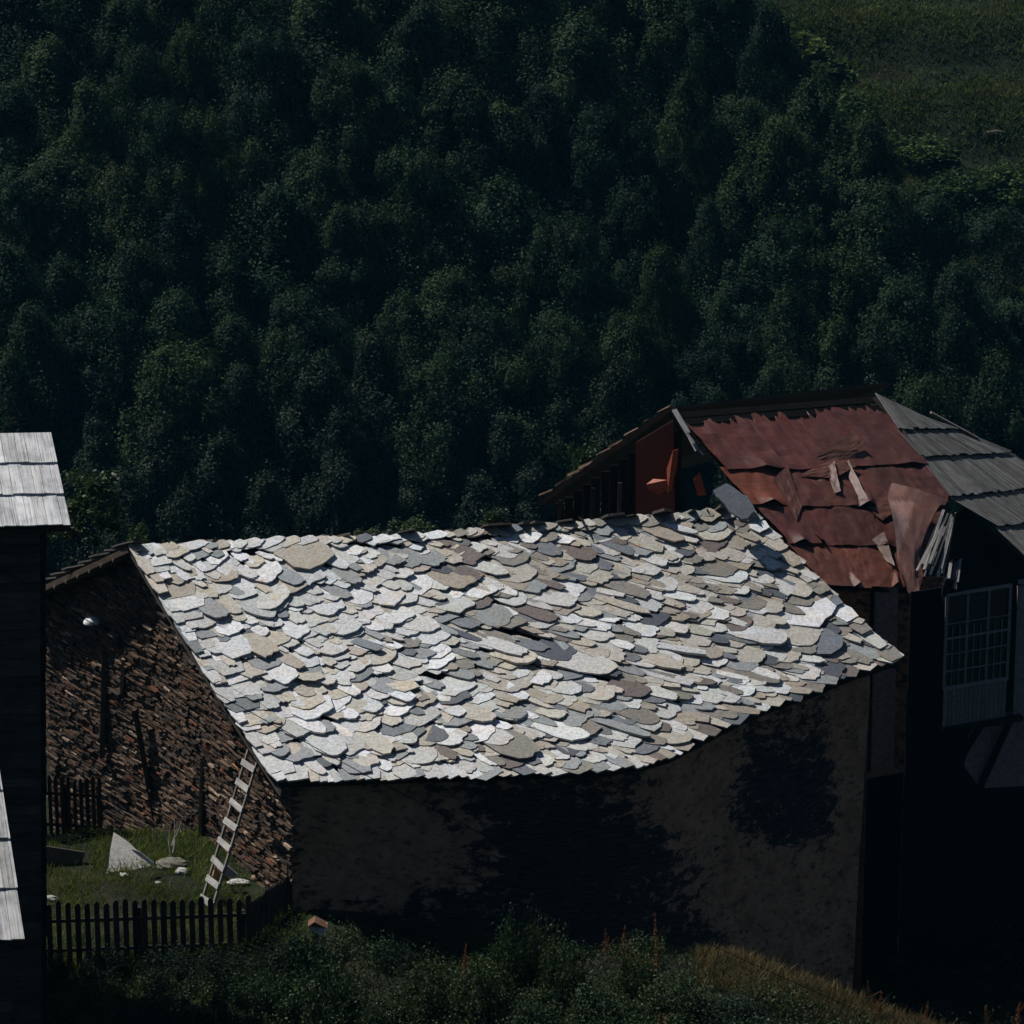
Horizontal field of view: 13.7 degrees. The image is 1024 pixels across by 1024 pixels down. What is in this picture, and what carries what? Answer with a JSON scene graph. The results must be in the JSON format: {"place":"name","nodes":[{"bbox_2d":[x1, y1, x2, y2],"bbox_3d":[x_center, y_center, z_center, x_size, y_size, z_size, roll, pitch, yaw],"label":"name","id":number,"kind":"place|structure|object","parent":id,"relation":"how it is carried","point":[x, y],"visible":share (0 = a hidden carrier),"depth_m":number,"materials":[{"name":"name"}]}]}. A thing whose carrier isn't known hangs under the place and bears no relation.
{"place":"outdoors","nodes":[
{"label":"outdoors","id":0,"kind":"place"},
{"bbox_2d":[46,821,319,1009],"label":"grass","id":1,"kind":"structure","parent":0,"point":[146,850],"depth_m":89.32,"materials":[{"name":"green plant"}]},
{"bbox_2d":[51,926,947,1023],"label":"green grass","id":2,"kind":"structure","parent":0,"point":[491,1017],"depth_m":84.44,"materials":[{"name":"green plant"}]},
{"bbox_2d":[0,0,1023,1023],"bbox_3d":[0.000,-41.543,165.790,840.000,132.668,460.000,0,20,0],"label":"ground","id":3,"kind":"structure","parent":0,"point":[444,942],"depth_m":212.37,"materials":[{"name":"green plant"}]},
{"bbox_2d":[0,775,25,1023],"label":"shingled shed","id":4,"kind":"structure","parent":3,"relation":"on","point":[12,933],"depth_m":74.07,"materials":[{"name":"grey wood"}]},
{"bbox_2d":[0,75,66,258],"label":"forest tree","id":5,"kind":"object","parent":3,"relation":"on","point":[17,109],"visible":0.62,"depth_m":217.88,"materials":[{"name":"green plant"}]},
{"bbox_2d":[0,432,70,1023],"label":"plank roof house","id":6,"kind":"structure","parent":3,"relation":"on","point":[33,508],"depth_m":80.54,"materials":[{"name":"grey wood"}]},
{"bbox_2d":[0,233,84,404],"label":"forest tree","id":7,"kind":"object","parent":3,"relation":"on","point":[19,291],"visible":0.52,"depth_m":210.41,"materials":[{"name":"green plant"}]},
{"bbox_2d":[0,299,85,464],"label":"forest tree","id":8,"kind":"object","parent":3,"relation":"on","point":[28,335],"visible":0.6,"depth_m":207.00,"materials":[{"name":"green plant"}]},
{"bbox_2d":[0,159,96,345],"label":"forest tree","id":9,"kind":"object","parent":3,"relation":"on","point":[12,195],"visible":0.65,"depth_m":213.82,"materials":[{"name":"green plant"}]},
{"bbox_2d":[2,32,104,180],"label":"forest tree","id":10,"kind":"object","parent":3,"relation":"on","point":[48,60],"visible":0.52,"depth_m":221.50,"materials":[{"name":"green plant"}]},
{"bbox_2d":[0,140,145,320],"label":"forest tree","id":11,"kind":"object","parent":3,"relation":"on","point":[57,166],"visible":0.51,"depth_m":214.62,"materials":[{"name":"green plant"}]},
{"bbox_2d":[46,458,129,554],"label":"sapling","id":12,"kind":"object","parent":3,"relation":"on","point":[92,489],"visible":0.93,"depth_m":110.40,"materials":[{"name":"green plant"}]},
{"bbox_2d":[38,69,159,280],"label":"forest tree","id":13,"kind":"object","parent":3,"relation":"on","point":[91,109],"visible":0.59,"depth_m":215.98,"materials":[{"name":"green plant"}]},
{"bbox_2d":[45,408,165,581],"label":"forest tree","id":14,"kind":"object","parent":3,"relation":"on","point":[97,440],"visible":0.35,"depth_m":204.27,"materials":[{"name":"green plant"}]},
{"bbox_2d":[28,294,191,474],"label":"forest tree","id":15,"kind":"object","parent":3,"relation":"on","point":[89,323],"visible":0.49,"depth_m":208.08,"materials":[{"name":"green plant"}]},
{"bbox_2d":[62,157,185,352],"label":"forest tree","id":16,"kind":"object","parent":3,"relation":"on","point":[115,182],"visible":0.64,"depth_m":213.68,"materials":[{"name":"green plant"}]},
{"bbox_2d":[72,0,185,166],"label":"forest tree","id":17,"kind":"object","parent":3,"relation":"on","point":[135,30],"visible":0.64,"depth_m":222.26,"materials":[{"name":"green plant"}]},
{"bbox_2d":[63,234,211,443],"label":"forest tree","id":18,"kind":"object","parent":3,"relation":"on","point":[121,281],"visible":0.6,"depth_m":210.67,"materials":[{"name":"green plant"}]},
{"bbox_2d":[84,38,203,213],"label":"forest tree","id":19,"kind":"object","parent":3,"relation":"on","point":[139,63],"visible":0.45,"depth_m":218.98,"materials":[{"name":"green plant"}]},
{"bbox_2d":[46,895,251,965],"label":"picket fence","id":20,"kind":"object","parent":3,"relation":"on","point":[139,918],"visible":0.78,"depth_m":86.26,"materials":[{"name":"wood"}]},
{"bbox_2d":[79,406,230,563],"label":"forest tree","id":21,"kind":"object","parent":3,"relation":"on","point":[164,463],"visible":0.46,"depth_m":202.65,"materials":[{"name":"green plant"}]},
{"bbox_2d":[95,280,232,466],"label":"forest tree","id":22,"kind":"object","parent":3,"relation":"on","point":[175,314],"visible":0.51,"depth_m":208.06,"materials":[{"name":"green plant"}]},
{"bbox_2d":[117,91,226,311],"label":"forest tree","id":23,"kind":"object","parent":3,"relation":"on","point":[164,121],"visible":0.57,"depth_m":214.79,"materials":[{"name":"green plant"}]},
{"bbox_2d":[126,195,241,352],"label":"forest tree","id":24,"kind":"object","parent":3,"relation":"on","point":[179,220],"visible":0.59,"depth_m":213.25,"materials":[{"name":"green plant"}]},
{"bbox_2d":[94,332,283,537],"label":"forest tree","id":25,"kind":"object","parent":3,"relation":"on","point":[162,365],"visible":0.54,"depth_m":205.30,"materials":[{"name":"green plant"}]},
{"bbox_2d":[138,13,241,217],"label":"forest tree","id":26,"kind":"object","parent":3,"relation":"on","point":[193,64],"visible":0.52,"depth_m":219.59,"materials":[{"name":"green plant"}]},
{"bbox_2d":[145,95,272,311],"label":"forest tree","id":27,"kind":"object","parent":3,"relation":"on","point":[208,135],"visible":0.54,"depth_m":214.73,"materials":[{"name":"green plant"}]},
{"bbox_2d":[181,423,266,540],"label":"forest tree","id":28,"kind":"object","parent":3,"relation":"on","point":[223,467],"visible":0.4,"depth_m":202.31,"materials":[{"name":"green plant"}]},
{"bbox_2d":[182,235,281,387],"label":"forest tree","id":29,"kind":"object","parent":3,"relation":"on","point":[226,268],"visible":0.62,"depth_m":212.40,"materials":[{"name":"green plant"}]},
{"bbox_2d":[180,359,296,535],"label":"forest tree","id":30,"kind":"object","parent":3,"relation":"on","point":[245,396],"visible":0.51,"depth_m":205.98,"materials":[{"name":"green plant"}]},
{"bbox_2d":[173,0,317,163],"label":"forest tree","id":31,"kind":"object","parent":3,"relation":"on","point":[226,11],"visible":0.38,"depth_m":223.04,"materials":[{"name":"green plant"}]},
{"bbox_2d":[207,135,320,320],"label":"forest tree","id":32,"kind":"object","parent":3,"relation":"on","point":[253,165],"visible":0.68,"depth_m":214.37,"materials":[{"name":"green plant"}]},
{"bbox_2d":[182,13,353,204],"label":"forest tree","id":33,"kind":"object","parent":3,"relation":"on","point":[255,47],"visible":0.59,"depth_m":218.61,"materials":[{"name":"green plant"}]},
{"bbox_2d":[203,178,344,376],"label":"forest tree","id":34,"kind":"object","parent":3,"relation":"on","point":[277,213],"visible":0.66,"depth_m":213.17,"materials":[{"name":"green plant"}]},
{"bbox_2d":[240,459,317,539],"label":"forest tree","id":35,"kind":"object","parent":3,"relation":"on","point":[268,498],"visible":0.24,"depth_m":200.80,"materials":[{"name":"green plant"}]},
{"bbox_2d":[220,40,390,201],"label":"forest tree","id":36,"kind":"object","parent":3,"relation":"on","point":[303,70],"visible":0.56,"depth_m":219.57,"materials":[{"name":"green plant"}]},
{"bbox_2d":[228,0,394,164],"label":"forest tree","id":37,"kind":"object","parent":3,"relation":"on","point":[324,37],"visible":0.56,"depth_m":221.54,"materials":[{"name":"green plant"}]},
{"bbox_2d":[250,275,374,482],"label":"forest tree","id":38,"kind":"object","parent":3,"relation":"on","point":[303,303],"visible":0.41,"depth_m":208.85,"materials":[{"name":"green plant"}]},
{"bbox_2d":[252,144,378,349],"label":"forest tree","id":39,"kind":"object","parent":3,"relation":"on","point":[304,179],"visible":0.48,"depth_m":214.66,"materials":[{"name":"green plant"}]},
{"bbox_2d":[272,948,363,1023],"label":"bush","id":40,"kind":"object","parent":3,"relation":"on","point":[337,988],"visible":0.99,"depth_m":83.58,"materials":[{"name":"green plant"}]},
{"bbox_2d":[267,345,388,536],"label":"forest tree","id":41,"kind":"object","parent":3,"relation":"on","point":[317,389],"visible":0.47,"depth_m":204.99,"materials":[{"name":"green plant"}]},
{"bbox_2d":[294,449,388,536],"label":"forest tree","id":42,"kind":"object","parent":3,"relation":"on","point":[347,484],"visible":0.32,"depth_m":202.04,"materials":[{"name":"green plant"}]},
{"bbox_2d":[293,199,389,383],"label":"forest tree","id":43,"kind":"object","parent":3,"relation":"on","point":[341,230],"visible":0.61,"depth_m":212.61,"materials":[{"name":"green plant"}]},
{"bbox_2d":[284,247,415,417],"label":"forest tree","id":44,"kind":"object","parent":3,"relation":"on","point":[328,274],"visible":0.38,"depth_m":211.84,"materials":[{"name":"green plant"}]},
{"bbox_2d":[285,400,420,536],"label":"forest tree","id":45,"kind":"object","parent":3,"relation":"on","point":[341,435],"visible":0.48,"depth_m":203.00,"materials":[{"name":"green plant"}]},
{"bbox_2d":[259,45,447,264],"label":"forest tree","id":46,"kind":"object","parent":3,"relation":"on","point":[358,79],"visible":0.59,"depth_m":217.53,"materials":[{"name":"green plant"}]},
{"bbox_2d":[321,321,425,516],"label":"forest tree","id":47,"kind":"object","parent":3,"relation":"on","point":[380,380],"visible":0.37,"depth_m":206.21,"materials":[{"name":"green plant"}]},
{"bbox_2d":[258,0,504,157],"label":"forest tree","id":48,"kind":"object","parent":3,"relation":"on","point":[360,18],"visible":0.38,"depth_m":222.61,"materials":[{"name":"green plant"}]},
{"bbox_2d":[320,78,447,268],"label":"forest tree","id":49,"kind":"object","parent":3,"relation":"on","point":[388,103],"visible":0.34,"depth_m":218.56,"materials":[{"name":"green plant"}]},
{"bbox_2d":[336,0,477,229],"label":"forest tree","id":50,"kind":"object","parent":3,"relation":"on","point":[420,25],"visible":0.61,"depth_m":219.80,"materials":[{"name":"green plant"}]},
{"bbox_2d":[315,133,519,354],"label":"forest tree","id":51,"kind":"object","parent":3,"relation":"on","point":[430,166],"visible":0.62,"depth_m":213.43,"materials":[{"name":"green plant"}]},
{"bbox_2d":[361,342,509,529],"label":"forest tree","id":52,"kind":"object","parent":3,"relation":"on","point":[418,379],"visible":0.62,"depth_m":205.06,"materials":[{"name":"green plant"}]},
{"bbox_2d":[379,264,513,414],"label":"forest tree","id":53,"kind":"object","parent":3,"relation":"on","point":[440,293],"visible":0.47,"depth_m":209.71,"materials":[{"name":"green plant"}]},
{"bbox_2d":[386,62,512,271],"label":"forest tree","id":54,"kind":"object","parent":3,"relation":"on","point":[472,105],"visible":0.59,"depth_m":217.99,"materials":[{"name":"green plant"}]},
{"bbox_2d":[420,210,512,383],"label":"forest tree","id":55,"kind":"object","parent":3,"relation":"on","point":[475,266],"visible":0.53,"depth_m":213.11,"materials":[{"name":"green plant"}]},
{"bbox_2d":[45,483,903,995],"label":"slate roof house","id":56,"kind":"structure","parent":3,"relation":"on","point":[661,713],"depth_m":90.78,"materials":[{"name":"stone"}]},
{"bbox_2d":[440,944,517,1023],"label":"bush","id":57,"kind":"object","parent":3,"relation":"on","point":[477,992],"visible":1,"depth_m":82.82,"materials":[{"name":"green plant"}]},
{"bbox_2d":[410,294,558,508],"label":"forest tree","id":58,"kind":"object","parent":3,"relation":"on","point":[469,321],"visible":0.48,"depth_m":207.05,"materials":[{"name":"green plant"}]},
{"bbox_2d":[429,339,576,520],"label":"forest tree","id":59,"kind":"object","parent":3,"relation":"on","point":[513,375],"visible":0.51,"depth_m":205.73,"materials":[{"name":"green plant"}]},
{"bbox_2d":[456,407,553,523],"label":"forest tree","id":60,"kind":"object","parent":3,"relation":"on","point":[503,436],"visible":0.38,"depth_m":204.63,"materials":[{"name":"green plant"}]},
{"bbox_2d":[47,911,963,1023],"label":"undergrowth","id":61,"kind":"object","parent":3,"relation":"on","point":[566,1020],"visible":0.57,"depth_m":83.92,"materials":[{"name":"green plant"}]},
{"bbox_2d":[440,95,572,279],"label":"forest tree","id":62,"kind":"object","parent":3,"relation":"on","point":[503,122],"visible":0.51,"depth_m":217.99,"materials":[{"name":"green plant"}]},
{"bbox_2d":[454,166,588,349],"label":"forest tree","id":63,"kind":"object","parent":3,"relation":"on","point":[503,198],"visible":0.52,"depth_m":213.17,"materials":[{"name":"green plant"}]},
{"bbox_2d":[466,0,591,169],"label":"forest tree","id":64,"kind":"object","parent":3,"relation":"on","point":[536,12],"visible":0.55,"depth_m":222.81,"materials":[{"name":"green plant"}]},
{"bbox_2d":[492,76,596,274],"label":"forest tree","id":65,"kind":"object","parent":3,"relation":"on","point":[541,108],"visible":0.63,"depth_m":218.13,"materials":[{"name":"green plant"}]},
{"bbox_2d":[497,307,603,448],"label":"forest tree","id":66,"kind":"object","parent":3,"relation":"on","point":[540,330],"visible":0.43,"depth_m":208.46,"materials":[{"name":"green plant"}]},
{"bbox_2d":[493,204,638,419],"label":"forest tree","id":67,"kind":"object","parent":3,"relation":"on","point":[579,240],"visible":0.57,"depth_m":211.11,"materials":[{"name":"green plant"}]},
{"bbox_2d":[504,6,661,218],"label":"forest tree","id":68,"kind":"object","parent":3,"relation":"on","point":[579,51],"visible":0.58,"depth_m":220.08,"materials":[{"name":"green plant"}]},
{"bbox_2d":[545,96,651,290],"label":"forest tree","id":69,"kind":"object","parent":3,"relation":"on","point":[589,149],"visible":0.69,"depth_m":216.95,"materials":[{"name":"green plant"}]},
{"bbox_2d":[575,349,658,512],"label":"forest tree","id":70,"kind":"object","parent":3,"relation":"on","point":[617,393],"visible":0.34,"depth_m":205.81,"materials":[{"name":"green plant"}]},
{"bbox_2d":[580,182,673,346],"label":"forest tree","id":71,"kind":"object","parent":3,"relation":"on","point":[627,204],"visible":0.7,"depth_m":215.15,"materials":[{"name":"green plant"}]},
{"bbox_2d":[582,305,684,448],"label":"forest tree","id":72,"kind":"object","parent":3,"relation":"on","point":[622,337],"visible":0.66,"depth_m":208.89,"materials":[{"name":"green plant"}]},
{"bbox_2d":[576,115,693,309],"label":"forest tree","id":73,"kind":"object","parent":3,"relation":"on","point":[637,142],"visible":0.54,"depth_m":217.42,"materials":[{"name":"green plant"}]},
{"bbox_2d":[586,0,739,123],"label":"forest tree","id":74,"kind":"object","parent":3,"relation":"on","point":[655,7],"visible":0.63,"depth_m":225.64,"materials":[{"name":"green plant"}]},
{"bbox_2d":[626,239,701,420],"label":"forest tree","id":75,"kind":"object","parent":3,"relation":"on","point":[664,295],"visible":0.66,"depth_m":211.16,"materials":[{"name":"green plant"}]},
{"bbox_2d":[635,0,731,177],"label":"forest tree","id":76,"kind":"object","parent":3,"relation":"on","point":[690,13],"visible":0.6,"depth_m":223.85,"materials":[{"name":"green plant"}]},
{"bbox_2d":[638,58,736,282],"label":"forest tree","id":77,"kind":"object","parent":3,"relation":"on","point":[689,89],"visible":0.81,"depth_m":218.29,"materials":[{"name":"green plant"}]},
{"bbox_2d":[665,193,756,400],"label":"forest tree","id":78,"kind":"object","parent":3,"relation":"on","point":[708,232],"visible":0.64,"depth_m":213.04,"materials":[{"name":"green plant"}]},
{"bbox_2d":[645,314,805,498],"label":"forest tree","id":79,"kind":"object","parent":3,"relation":"on","point":[737,347],"visible":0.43,"depth_m":208.78,"materials":[{"name":"green plant"}]},
{"bbox_2d":[671,90,808,250],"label":"forest tree","id":80,"kind":"object","parent":3,"relation":"on","point":[745,113],"visible":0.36,"depth_m":219.05,"materials":[{"name":"green plant"}]},
{"bbox_2d":[661,234,824,403],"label":"forest tree","id":81,"kind":"object","parent":3,"relation":"on","point":[757,290],"visible":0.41,"depth_m":211.64,"materials":[{"name":"green plant"}]},
{"bbox_2d":[716,111,840,308],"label":"forest tree","id":82,"kind":"object","parent":3,"relation":"on","point":[784,139],"visible":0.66,"depth_m":215.78,"materials":[{"name":"green plant"}]},
{"bbox_2d":[728,0,830,169],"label":"forest tree","id":83,"kind":"object","parent":3,"relation":"on","point":[774,45],"visible":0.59,"depth_m":221.67,"materials":[{"name":"green plant"}]},
{"bbox_2d":[537,382,1023,987],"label":"rusty roof house","id":84,"kind":"structure","parent":3,"relation":"on","point":[843,490],"depth_m":102.86,"materials":[{"name":"rusty metal"},{"name":"dark timber"},{"name":"grey shingle"}]},
{"bbox_2d":[942,583,1012,689],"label":"window","id":85,"kind":"structure","parent":84,"relation":"in","point":[976,631],"depth_m":100.47,"materials":[{"name":"glass"}]},
{"bbox_2d":[690,207,874,399],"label":"forest tree","id":86,"kind":"object","parent":3,"relation":"on","point":[795,235],"visible":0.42,"depth_m":211.90,"materials":[{"name":"green plant"}]},
{"bbox_2d":[725,275,843,399],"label":"forest tree","id":87,"kind":"object","parent":3,"relation":"on","point":[784,328],"visible":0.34,"depth_m":207.61,"materials":[{"name":"green plant"}]},
{"bbox_2d":[722,162,892,340],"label":"forest tree","id":88,"kind":"object","parent":3,"relation":"on","point":[818,184],"visible":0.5,"depth_m":215.43,"materials":[{"name":"green plant"}]},
{"bbox_2d":[746,60,878,273],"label":"forest tree","id":89,"kind":"object","parent":3,"relation":"on","point":[818,91],"visible":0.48,"depth_m":218.02,"materials":[{"name":"green plant"}]},
{"bbox_2d":[685,941,967,1023],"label":"dry grass","id":90,"kind":"structure","parent":3,"relation":"on","point":[858,1001],"depth_m":83.03,"materials":[{"name":"plant"}]},
{"bbox_2d":[754,236,919,388],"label":"forest tree","id":91,"kind":"object","parent":3,"relation":"on","point":[838,259],"visible":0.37,"depth_m":212.01,"materials":[{"name":"green plant"}]},
{"bbox_2d":[814,102,918,324],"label":"forest tree","id":92,"kind":"object","parent":3,"relation":"on","point":[866,136],"visible":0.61,"depth_m":216.37,"materials":[{"name":"green plant"}]},
{"bbox_2d":[792,171,958,355],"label":"forest tree","id":93,"kind":"object","parent":3,"relation":"on","point":[879,210],"visible":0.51,"depth_m":213.44,"materials":[{"name":"green plant"}]},
{"bbox_2d":[736,0,1023,385],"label":"hill grass","id":94,"kind":"structure","parent":3,"relation":"on","point":[991,84],"depth_m":231.82,"materials":[{"name":"green plant"}]},
{"bbox_2d":[737,951,1023,1023],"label":"undergrowth","id":95,"kind":"object","parent":3,"relation":"on","point":[939,987],"visible":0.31,"depth_m":102.00,"materials":[{"name":"green plant"}]},
{"bbox_2d":[849,267,972,457],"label":"forest tree","id":96,"kind":"object","parent":3,"relation":"on","point":[906,304],"visible":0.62,"depth_m":208.04,"materials":[{"name":"green plant"}]},
{"bbox_2d":[873,190,991,332],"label":"forest tree","id":97,"kind":"object","parent":3,"relation":"on","point":[938,215],"visible":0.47,"depth_m":214.14,"materials":[{"name":"green plant"}]},
{"bbox_2d":[900,300,989,435],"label":"forest tree","id":98,"kind":"object","parent":3,"relation":"on","point":[953,356],"visible":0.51,"depth_m":206.97,"materials":[{"name":"green plant"}]},
{"bbox_2d":[894,259,1020,422],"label":"forest tree","id":99,"kind":"object","parent":3,"relation":"on","point":[957,289],"visible":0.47,"depth_m":209.90,"materials":[{"name":"green plant"}]},
{"bbox_2d":[920,199,1023,376],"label":"forest tree","id":100,"kind":"object","parent":3,"relation":"on","point":[987,227],"visible":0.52,"depth_m":214.01,"materials":[{"name":"green plant"}]},
{"bbox_2d":[945,340,1023,543],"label":"forest tree","id":101,"kind":"object","parent":3,"relation":"on","point":[1002,373],"visible":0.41,"depth_m":205.19,"materials":[{"name":"green plant"}]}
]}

